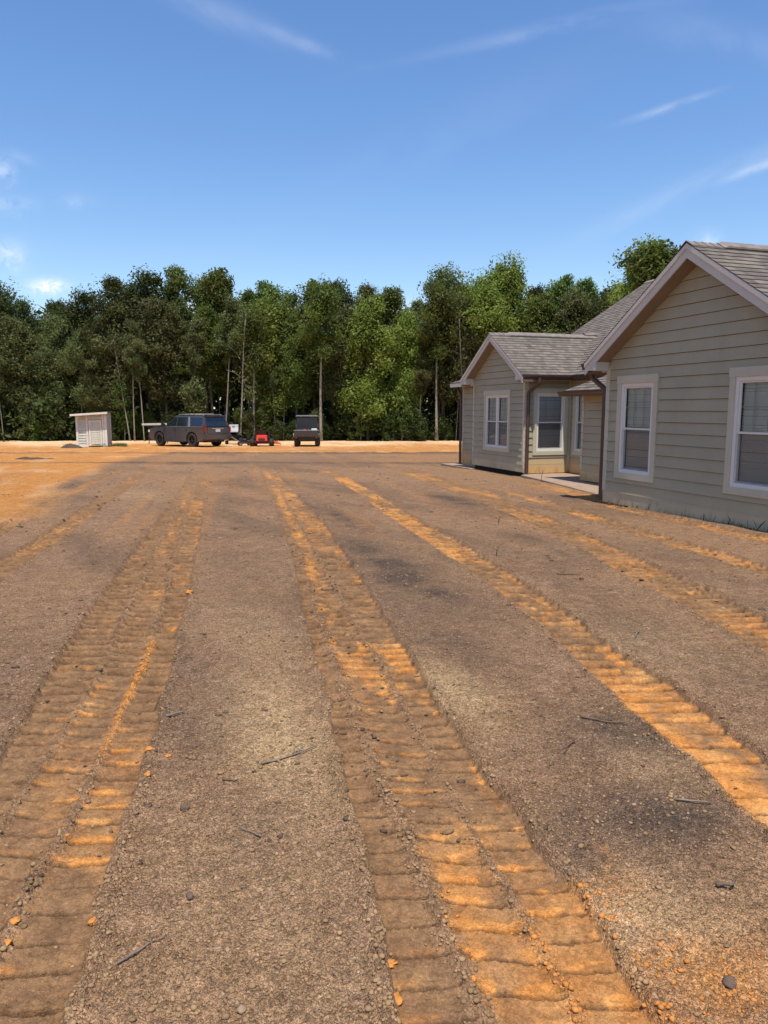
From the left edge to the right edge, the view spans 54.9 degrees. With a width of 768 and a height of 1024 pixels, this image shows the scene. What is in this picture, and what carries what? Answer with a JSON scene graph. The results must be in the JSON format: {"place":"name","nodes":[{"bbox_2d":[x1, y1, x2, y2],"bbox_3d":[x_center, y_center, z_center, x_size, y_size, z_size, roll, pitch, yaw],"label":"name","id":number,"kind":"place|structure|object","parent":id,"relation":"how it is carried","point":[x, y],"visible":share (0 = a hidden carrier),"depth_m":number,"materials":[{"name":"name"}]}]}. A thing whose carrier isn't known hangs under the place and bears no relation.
{"place":"outdoors","nodes":[
{"label":"outdoors","id":0,"kind":"place"},
{"bbox_2d":[0,416,767,1023],"bbox_3d":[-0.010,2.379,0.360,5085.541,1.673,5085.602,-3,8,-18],"label":"ground","id":1,"kind":"structure","parent":0,"point":[34,964],"depth_m":3.73,"materials":[{"name":"soil"}]},
{"bbox_2d":[0,387,19,438],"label":"sapling","id":2,"kind":"object","parent":1,"relation":"on","point":[7,427],"visible":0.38,"depth_m":57.49,"materials":[{"name":"green plant"}]},
{"bbox_2d":[0,406,27,440],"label":"bush","id":3,"kind":"object","parent":1,"relation":"on","point":[8,421],"visible":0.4,"depth_m":57.69,"materials":[{"name":"green plant"}]},
{"bbox_2d":[0,276,30,380],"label":"deciduous tree","id":4,"kind":"object","parent":1,"relation":"on","point":[6,299],"visible":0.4,"depth_m":57.75,"materials":[{"name":"green plant"}]},
{"bbox_2d":[9,296,41,414],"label":"deciduous tree","id":5,"kind":"object","parent":1,"relation":"on","point":[23,303],"visible":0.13,"depth_m":61.06,"materials":[{"name":"green plant"}]},
{"bbox_2d":[0,312,53,440],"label":"deciduous tree","id":6,"kind":"object","parent":1,"relation":"on","point":[10,336],"visible":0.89,"depth_m":56.36,"materials":[{"name":"green plant"}]},
{"bbox_2d":[14,389,40,439],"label":"sapling","id":7,"kind":"object","parent":1,"relation":"on","point":[24,407],"visible":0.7,"depth_m":56.46,"materials":[{"name":"green plant"}]},
{"bbox_2d":[27,412,50,440],"bbox_3d":[-26.494,-6.435,56.653,1.724,2.849,2.109,4,9,28],"label":"bush","id":8,"kind":"object","parent":1,"relation":"on","point":[37,437],"visible":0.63,"depth_m":56.42,"materials":[{"name":"green plant"}]},
{"bbox_2d":[35,381,62,434],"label":"sapling","id":9,"kind":"object","parent":1,"relation":"on","point":[41,389],"visible":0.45,"depth_m":56.88,"materials":[{"name":"green plant"}]},
{"bbox_2d":[28,310,76,439],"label":"deciduous tree","id":10,"kind":"object","parent":1,"relation":"on","point":[52,342],"visible":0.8,"depth_m":56.91,"materials":[{"name":"green plant"}]},
{"bbox_2d":[21,297,93,437],"bbox_3d":[-26.988,-11.734,60.744,5.424,11.900,5.442,3,8,16],"label":"deciduous tree","id":11,"kind":"object","parent":1,"relation":"on","point":[57,305],"visible":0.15,"depth_m":59.81,"materials":[{"name":"green plant"}]},
{"bbox_2d":[42,387,73,439],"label":"sapling","id":12,"kind":"object","parent":1,"relation":"on","point":[59,407],"visible":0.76,"depth_m":56.82,"materials":[{"name":"green plant"}]},
{"bbox_2d":[53,329,101,412],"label":"deciduous tree","id":13,"kind":"object","parent":1,"relation":"on","point":[80,346],"visible":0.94,"depth_m":55.70,"materials":[{"name":"green plant"}]},
{"bbox_2d":[57,285,106,385],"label":"deciduous tree","id":14,"kind":"object","parent":1,"relation":"on","point":[84,300],"visible":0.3,"depth_m":59.08,"materials":[{"name":"green plant"}]},
{"bbox_2d":[70,412,111,446],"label":"wooden shed","id":15,"kind":"structure","parent":1,"relation":"on","point":[93,429],"depth_m":43.83,"materials":[{"name":"paint"}]},
{"bbox_2d":[88,420,101,445],"bbox_3d":[-17.116,-4.679,43.868,0.710,1.510,0.110,-2,8,-12],"label":"door","id":16,"kind":"structure","parent":15,"relation":"in","point":[95,429],"depth_m":43.86,"materials":[{"name":"paint"}]},
{"bbox_2d":[75,373,120,419],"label":"deciduous tree","id":17,"kind":"object","parent":1,"relation":"on","point":[93,393],"visible":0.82,"depth_m":56.02,"materials":[{"name":"green plant"}]},
{"bbox_2d":[78,273,148,439],"bbox_3d":[-21.191,-12.148,58.414,5.708,13.401,5.727,-4,10,-26],"label":"deciduous tree","id":18,"kind":"object","parent":1,"relation":"on","point":[113,286],"visible":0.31,"depth_m":57.18,"materials":[{"name":"green plant"}]},
{"bbox_2d":[82,295,146,439],"bbox_3d":[-20.853,-11.245,57.651,5.606,11.746,5.702,-7,11,-41],"label":"deciduous tree","id":19,"kind":"object","parent":1,"relation":"on","point":[102,346],"visible":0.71,"depth_m":56.75,"materials":[{"name":"green plant"}]},
{"bbox_2d":[105,331,130,440],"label":"bare tree","id":20,"kind":"object","parent":1,"relation":"on","point":[119,374],"visible":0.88,"depth_m":56.03,"materials":[{"name":"plant"}]},
{"bbox_2d":[111,415,125,440],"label":"bush","id":21,"kind":"object","parent":1,"relation":"on","point":[114,427],"visible":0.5,"depth_m":57.01,"materials":[{"name":"green plant"}]},
{"bbox_2d":[109,377,136,440],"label":"sapling","id":22,"kind":"object","parent":1,"relation":"on","point":[126,404],"visible":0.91,"depth_m":56.86,"materials":[{"name":"green plant"}]},
{"bbox_2d":[121,317,148,440],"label":"tall thin tree","id":23,"kind":"object","parent":1,"relation":"on","point":[134,327],"visible":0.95,"depth_m":55.02,"materials":[{"name":"green plant"}]},
{"bbox_2d":[123,329,147,440],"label":"tall thin tree","id":24,"kind":"object","parent":1,"relation":"on","point":[141,366],"visible":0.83,"depth_m":55.27,"materials":[{"name":"green plant"}]},
{"bbox_2d":[128,413,147,439],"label":"bush","id":25,"kind":"object","parent":1,"relation":"on","point":[138,426],"visible":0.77,"depth_m":58.66,"materials":[{"name":"green plant"}]},
{"bbox_2d":[131,380,153,435],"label":"deciduous tree","id":26,"kind":"object","parent":1,"relation":"on","point":[143,394],"visible":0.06,"depth_m":62.89,"materials":[{"name":"green plant"}]},
{"bbox_2d":[143,409,156,434],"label":"sapling","id":27,"kind":"object","parent":1,"relation":"on","point":[147,414],"visible":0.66,"depth_m":58.25,"materials":[{"name":"green plant"}]},
{"bbox_2d":[113,263,190,439],"bbox_3d":[-18.667,-12.684,60.163,6.904,14.028,6.927,3,8,11],"label":"deciduous tree","id":28,"kind":"object","parent":1,"relation":"on","point":[145,289],"visible":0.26,"depth_m":58.59,"materials":[{"name":"green plant"}]},
{"bbox_2d":[130,293,203,416],"bbox_3d":[-16.830,-11.175,58.152,5.474,11.470,5.568,1,8,2],"label":"deciduous tree","id":29,"kind":"object","parent":1,"relation":"on","point":[158,320],"visible":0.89,"depth_m":57.12,"materials":[{"name":"green plant"}]},
{"bbox_2d":[159,263,203,411],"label":"deciduous tree","id":30,"kind":"object","parent":1,"relation":"on","point":[176,277],"visible":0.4,"depth_m":59.41,"materials":[{"name":"green plant"}]},
{"bbox_2d":[148,414,231,446],"bbox_3d":[-11.918,-5.024,45.291,5.680,1.980,2.480,6,10,36],"label":"parked car","id":31,"kind":"object","parent":1,"relation":"on","point":[192,430],"visible":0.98,"depth_m":44.06,"materials":[{"name":"grey paint"}]},
{"bbox_2d":[178,376,208,415],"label":"sapling","id":32,"kind":"object","parent":1,"relation":"on","point":[194,397],"visible":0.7,"depth_m":55.63,"materials":[{"name":"green plant"}]},
{"bbox_2d":[180,316,208,378],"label":"tall thin tree","id":33,"kind":"object","parent":1,"relation":"on","point":[192,344],"visible":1,"depth_m":55.83,"materials":[{"name":"green plant"}]},
{"bbox_2d":[186,276,214,413],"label":"deciduous tree","id":34,"kind":"object","parent":1,"relation":"on","point":[199,302],"visible":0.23,"depth_m":61.00,"materials":[{"name":"green plant"}]},
{"bbox_2d":[172,303,230,413],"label":"deciduous tree","id":35,"kind":"object","parent":1,"relation":"on","point":[209,330],"visible":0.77,"depth_m":57.27,"materials":[{"name":"green plant"}]},
{"bbox_2d":[192,266,250,419],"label":"deciduous tree","id":36,"kind":"object","parent":1,"relation":"on","point":[217,283],"visible":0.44,"depth_m":58.29,"materials":[{"name":"green plant"}]},
{"bbox_2d":[208,331,243,417],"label":"deciduous tree","id":37,"kind":"object","parent":1,"relation":"on","point":[220,394],"visible":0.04,"depth_m":68.55,"materials":[{"name":"green plant"}]},
{"bbox_2d":[1,306,456,434],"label":"woodland","id":38,"kind":"object","parent":1,"relation":"on","point":[216,409],"depth_m":76.52,"materials":[{"name":"green plant"}]},
{"bbox_2d":[212,294,246,421],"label":"tall thin tree","id":39,"kind":"object","parent":1,"relation":"on","point":[228,321],"visible":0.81,"depth_m":55.94,"materials":[{"name":"green plant"}]},
{"bbox_2d":[0,395,459,441],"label":"undergrowth","id":40,"kind":"object","parent":1,"relation":"on","point":[43,409],"visible":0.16,"depth_m":58.77,"materials":[{"name":"green plant"}]},
{"bbox_2d":[232,406,246,436],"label":"sapling","id":41,"kind":"object","parent":1,"relation":"on","point":[237,412],"visible":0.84,"depth_m":56.36,"materials":[{"name":"green plant"}]},
{"bbox_2d":[231,344,252,430],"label":"tall thin tree","id":42,"kind":"object","parent":1,"relation":"on","point":[236,364],"visible":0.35,"depth_m":56.51,"materials":[{"name":"green plant"}]},
{"bbox_2d":[234,288,256,428],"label":"deciduous tree","id":43,"kind":"object","parent":1,"relation":"on","point":[247,294],"visible":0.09,"depth_m":62.62,"materials":[{"name":"green plant"}]},
{"bbox_2d":[226,303,269,433],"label":"tree","id":44,"kind":"object","parent":1,"relation":"on","point":[243,360],"visible":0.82,"depth_m":55.36,"materials":[{"name":"green plant"}]},
{"bbox_2d":[228,301,270,437],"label":"tall thin tree","id":45,"kind":"object","parent":1,"relation":"on","point":[253,330],"visible":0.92,"depth_m":55.40,"materials":[{"name":"green plant"}]},
{"bbox_2d":[242,408,257,439],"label":"sapling","id":46,"kind":"object","parent":1,"relation":"on","point":[249,419],"visible":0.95,"depth_m":56.27,"materials":[{"name":"green plant"}]},
{"bbox_2d":[246,378,276,432],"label":"sapling","id":47,"kind":"object","parent":1,"relation":"on","point":[261,421],"visible":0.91,"depth_m":56.78,"materials":[{"name":"green plant"}]},
{"bbox_2d":[250,429,280,445],"bbox_3d":[-7.282,-4.594,45.426,1.892,1.086,2.206,-1,8,-6],"label":"ride on mower","id":48,"kind":"object","parent":1,"relation":"on","point":[261,437],"visible":0.99,"depth_m":44.60,"materials":[{"name":"red metal"}]},
{"bbox_2d":[241,279,292,437],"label":"deciduous tree","id":49,"kind":"object","parent":1,"relation":"on","point":[264,287],"visible":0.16,"depth_m":58.81,"materials":[{"name":"green plant"}]},
{"bbox_2d":[264,352,283,440],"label":"tall thin tree","id":50,"kind":"object","parent":1,"relation":"on","point":[270,381],"visible":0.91,"depth_m":56.90,"materials":[{"name":"green plant"}]},
{"bbox_2d":[243,291,306,439],"bbox_3d":[-8.662,-11.289,57.938,4.546,11.746,5.154,7,10,38],"label":"deciduous tree","id":51,"kind":"object","parent":1,"relation":"on","point":[275,312],"visible":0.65,"depth_m":56.95,"materials":[{"name":"green plant"}]},
{"bbox_2d":[271,418,290,440],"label":"bush","id":52,"kind":"object","parent":1,"relation":"on","point":[277,427],"visible":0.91,"depth_m":56.30,"materials":[{"name":"green plant"}]},
{"bbox_2d":[269,409,295,439],"bbox_3d":[-8.094,-6.723,59.075,2.898,3.736,2.599,-5,11,-24],"label":"bush","id":53,"kind":"object","parent":1,"relation":"on","point":[288,418],"visible":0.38,"depth_m":58.80,"materials":[{"name":"green plant"}]},
{"bbox_2d":[277,331,299,437],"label":"tall thin tree","id":54,"kind":"object","parent":1,"relation":"on","point":[292,352],"visible":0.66,"depth_m":56.90,"materials":[{"name":"green plant"}]},
{"bbox_2d":[271,314,317,414],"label":"deciduous tree","id":55,"kind":"object","parent":1,"relation":"on","point":[296,380],"visible":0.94,"depth_m":56.95,"materials":[{"name":"green plant"}]},
{"bbox_2d":[293,415,320,446],"bbox_3d":[-4.739,-5.044,45.734,1.700,1.910,3.006,0,8,-3],"label":"utility buggy","id":56,"kind":"object","parent":1,"relation":"on","point":[308,423],"visible":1,"depth_m":45.09,"materials":[{"name":"black plastic"}]},
{"bbox_2d":[289,278,330,410],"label":"deciduous tree","id":57,"kind":"object","parent":1,"relation":"on","point":[314,378],"visible":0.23,"depth_m":59.05,"materials":[{"name":"green plant"}]},
{"bbox_2d":[295,274,347,440],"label":"tall thin tree","id":58,"kind":"object","parent":1,"relation":"on","point":[320,308],"visible":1,"depth_m":54.31,"materials":[{"name":"green plant"}]},
{"bbox_2d":[302,277,360,409],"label":"deciduous tree","id":59,"kind":"object","parent":1,"relation":"on","point":[346,295],"visible":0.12,"depth_m":59.90,"materials":[{"name":"green plant"}]},
{"bbox_2d":[311,303,359,439],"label":"deciduous tree","id":60,"kind":"object","parent":1,"relation":"on","point":[339,357],"visible":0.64,"depth_m":57.51,"materials":[{"name":"green plant"}]},
{"bbox_2d":[326,414,347,440],"bbox_3d":[-3.694,-6.323,57.936,1.921,2.762,2.142,1,9,-1],"label":"bush","id":61,"kind":"object","parent":1,"relation":"on","point":[336,428],"visible":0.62,"depth_m":57.87,"materials":[{"name":"green plant"}]},
{"bbox_2d":[329,383,350,438],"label":"sapling","id":62,"kind":"object","parent":1,"relation":"on","point":[331,411],"visible":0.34,"depth_m":58.10,"materials":[{"name":"green plant"}]},
{"bbox_2d":[331,408,365,440],"bbox_3d":[-2.735,-6.429,57.406,2.637,3.399,2.365,4,9,30],"label":"bush","id":63,"kind":"object","parent":1,"relation":"on","point":[347,423],"visible":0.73,"depth_m":56.97,"materials":[{"name":"green plant"}]},
{"bbox_2d":[352,405,369,440],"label":"sapling","id":64,"kind":"object","parent":1,"relation":"on","point":[362,427],"visible":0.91,"depth_m":55.98,"materials":[{"name":"green plant"}]},
{"bbox_2d":[349,279,378,424],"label":"deciduous tree","id":65,"kind":"object","parent":1,"relation":"on","point":[364,292],"visible":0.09,"depth_m":62.41,"materials":[{"name":"green plant"}]},
{"bbox_2d":[333,286,407,440],"bbox_3d":[-0.599,-11.111,56.539,6.108,11.778,4.929,-7,11,-42],"label":"deciduous tree","id":66,"kind":"object","parent":1,"relation":"on","point":[367,315],"visible":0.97,"depth_m":55.65,"materials":[{"name":"green plant"}]},
{"bbox_2d":[2,556,763,1023],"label":"clay crumbs","id":67,"kind":"object","parent":1,"relation":"on","point":[574,1008],"visible":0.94,"depth_m":2.17,"materials":[{"name":"orange soil"}]},
{"bbox_2d":[367,409,400,440],"bbox_3d":[-0.078,-6.331,56.675,2.588,3.337,2.321,5,10,30],"label":"bush","id":68,"kind":"object","parent":1,"relation":"on","point":[383,422],"visible":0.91,"depth_m":56.27,"materials":[{"name":"green plant"}]},
{"bbox_2d":[0,466,767,886],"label":"dark clods","id":69,"kind":"object","parent":1,"relation":"on","point":[148,805],"visible":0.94,"depth_m":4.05,"materials":[{"name":"brown soil"}]},
{"bbox_2d":[370,284,417,436],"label":"deciduous tree","id":70,"kind":"object","parent":1,"relation":"on","point":[393,302],"visible":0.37,"depth_m":59.63,"materials":[{"name":"green plant"}]},
{"bbox_2d":[394,394,413,440],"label":"sapling","id":71,"kind":"object","parent":1,"relation":"on","point":[405,407],"visible":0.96,"depth_m":56.25,"materials":[{"name":"green plant"}]},
{"bbox_2d":[387,307,433,440],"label":"deciduous tree","id":72,"kind":"object","parent":1,"relation":"on","point":[405,344],"visible":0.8,"depth_m":56.70,"materials":[{"name":"green plant"}]},
{"bbox_2d":[396,405,429,440],"bbox_3d":[2.350,-6.371,56.263,2.580,3.708,2.876,-3,8,-9],"label":"bush","id":73,"kind":"object","parent":1,"relation":"on","point":[417,414],"visible":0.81,"depth_m":56.02,"materials":[{"name":"green plant"}]},
{"bbox_2d":[402,417,428,440],"bbox_3d":[2.375,-6.140,56.483,2.089,2.694,1.874,2,9,-2],"label":"bush","id":74,"kind":"object","parent":1,"relation":"on","point":[414,427],"visible":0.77,"depth_m":56.11,"materials":[{"name":"green plant"}]},
{"bbox_2d":[404,297,430,398],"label":"deciduous tree","id":75,"kind":"object","parent":1,"relation":"on","point":[416,304],"visible":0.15,"depth_m":62.43,"materials":[{"name":"green plant"}]},
{"bbox_2d":[410,355,434,418],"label":"tall thin tree","id":76,"kind":"object","parent":1,"relation":"on","point":[423,378],"visible":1,"depth_m":55.67,"materials":[{"name":"green plant"}]},
{"bbox_2d":[402,261,466,439],"bbox_3d":[4.424,-12.754,59.980,5.595,14.227,7.280,-2,8,-12],"label":"deciduous tree","id":77,"kind":"object","parent":1,"relation":"on","point":[449,278],"visible":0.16,"depth_m":57.90,"materials":[{"name":"green plant"}]},
{"bbox_2d":[412,276,461,440],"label":"tall thin tree","id":78,"kind":"object","parent":1,"relation":"on","point":[437,306],"visible":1,"depth_m":55.09,"materials":[{"name":"green plant"}]},
{"bbox_2d":[426,413,451,440],"bbox_3d":[4.120,-6.324,57.385,2.126,3.056,2.371,9,13,34],"label":"bush","id":79,"kind":"object","parent":1,"relation":"on","point":[442,421],"visible":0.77,"depth_m":57.31,"materials":[{"name":"green plant"}]},
{"bbox_2d":[417,286,472,437],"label":"deciduous tree","id":80,"kind":"object","parent":1,"relation":"on","point":[444,375],"visible":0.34,"depth_m":57.20,"materials":[{"name":"green plant"}]},
{"bbox_2d":[437,271,473,438],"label":"deciduous tree","id":81,"kind":"object","parent":1,"relation":"on","point":[465,286],"visible":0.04,"depth_m":59.47,"materials":[{"name":"green plant"}]},
{"bbox_2d":[441,310,481,401],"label":"tree","id":82,"kind":"object","parent":1,"relation":"on","point":[464,348],"visible":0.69,"depth_m":54.98,"materials":[{"name":"green plant"}]},
{"bbox_2d":[445,291,485,403],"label":"deciduous tree","id":83,"kind":"object","parent":1,"relation":"on","point":[464,305],"visible":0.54,"depth_m":55.70,"materials":[{"name":"green plant"}]},
{"bbox_2d":[458,266,515,367],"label":"deciduous tree","id":84,"kind":"object","parent":1,"relation":"on","point":[476,283],"visible":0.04,"depth_m":57.62,"materials":[{"name":"green plant"}]},
{"bbox_2d":[458,274,524,365],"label":"deciduous tree","id":85,"kind":"object","parent":1,"relation":"on","point":[489,319],"visible":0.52,"depth_m":54.79,"materials":[{"name":"green plant"}]},
{"bbox_2d":[473,251,536,332],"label":"deciduous tree","id":86,"kind":"object","parent":1,"relation":"on","point":[514,279],"visible":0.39,"depth_m":56.60,"materials":[{"name":"green plant"}]},
{"bbox_2d":[511,282,554,332],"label":"deciduous tree","id":87,"kind":"object","parent":1,"relation":"on","point":[536,291],"visible":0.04,"depth_m":60.02,"materials":[{"name":"green plant"}]},
{"bbox_2d":[516,293,573,333],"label":"deciduous tree","id":88,"kind":"object","parent":1,"relation":"on","point":[541,309],"visible":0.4,"depth_m":54.52,"materials":[{"name":"green plant"}]},
{"bbox_2d":[540,273,590,316],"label":"deciduous tree","id":89,"kind":"object","parent":1,"relation":"on","point":[564,284],"visible":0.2,"depth_m":57.58,"materials":[{"name":"green plant"}]},
{"bbox_2d":[540,285,592,333],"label":"deciduous tree","id":90,"kind":"object","parent":1,"relation":"on","point":[575,306],"visible":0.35,"depth_m":54.67,"materials":[{"name":"green plant"}]},
{"bbox_2d":[574,276,601,303],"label":"deciduous tree","id":91,"kind":"object","parent":1,"relation":"on","point":[588,284],"visible":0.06,"depth_m":61.42,"materials":[{"name":"green plant"}]},
{"bbox_2d":[576,294,603,327],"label":"deciduous tree","id":92,"kind":"object","parent":1,"relation":"on","point":[590,313],"visible":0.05,"depth_m":54.16,"materials":[{"name":"green plant"}]},
{"bbox_2d":[441,240,767,530],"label":"house","id":93,"kind":"structure","parent":1,"relation":"on","point":[652,394],"depth_m":11.97,"materials":[{"name":"beige wood"}]},
{"bbox_2d":[483,390,512,452],"bbox_3d":[3.223,-2.567,20.825,0.160,1.700,1.624,-3,8,-18],"label":"window","id":94,"kind":"structure","parent":93,"relation":"in","point":[496,420],"depth_m":20.82,"materials":[{"name":"white plastic"}]},
{"bbox_2d":[532,388,569,454],"bbox_3d":[4.399,-2.393,19.613,1.064,1.750,0.114,-3,8,-18],"label":"window","id":95,"kind":"structure","parent":93,"relation":"in","point":[556,444],"depth_m":19.64,"materials":[{"name":"white plastic"}]},
{"bbox_2d":[571,396,587,455],"bbox_3d":[5.217,-2.347,19.280,0.160,1.750,0.884,-3,8,-18],"label":"window","id":96,"kind":"structure","parent":93,"relation":"in","point":[577,400],"depth_m":19.55,"materials":[{"name":"white plastic"}]},
{"bbox_2d":[614,373,660,482],"bbox_3d":[4.291,-1.417,12.464,0.160,1.760,1.074,-3,8,-18],"label":"window","id":97,"kind":"structure","parent":93,"relation":"in","point":[647,384],"depth_m":12.51,"materials":[{"name":"white plastic"}]},
{"bbox_2d":[723,365,767,498],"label":"window","id":98,"kind":"structure","parent":93,"relation":"in","point":[751,482],"depth_m":10.24,"materials":[{"name":"white plastic"}]},
{"bbox_2d":[592,276,627,316],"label":"deciduous tree","id":99,"kind":"object","parent":1,"relation":"on","point":[601,307],"visible":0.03,"depth_m":48.14,"materials":[{"name":"green plant"}]},
{"bbox_2d":[602,233,661,304],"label":"deciduous tree","id":100,"kind":"object","parent":1,"relation":"on","point":[625,290],"visible":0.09,"depth_m":42.62,"materials":[{"name":"green plant"}]},
{"bbox_2d":[602,239,680,310],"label":"deciduous tree","id":101,"kind":"object","parent":1,"relation":"on","point":[652,260],"visible":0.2,"depth_m":38.08,"materials":[{"name":"green plant"}]},
{"bbox_2d":[722,975,736,989],"bbox_3d":[0.981,1.335,2.100,0.044,0.033,0.038,-8,11,-44],"label":"stone","id":102,"kind":"object","parent":1,"relation":"on","point":[728,981],"visible":1,"depth_m":2.09,"materials":[{"name":"grey stone"}]},
{"bbox_2d":[0,0,767,409],"label":"sky","id":103,"kind":"structure","parent":0,"point":[285,143],"materials":[{"name":"blue"}]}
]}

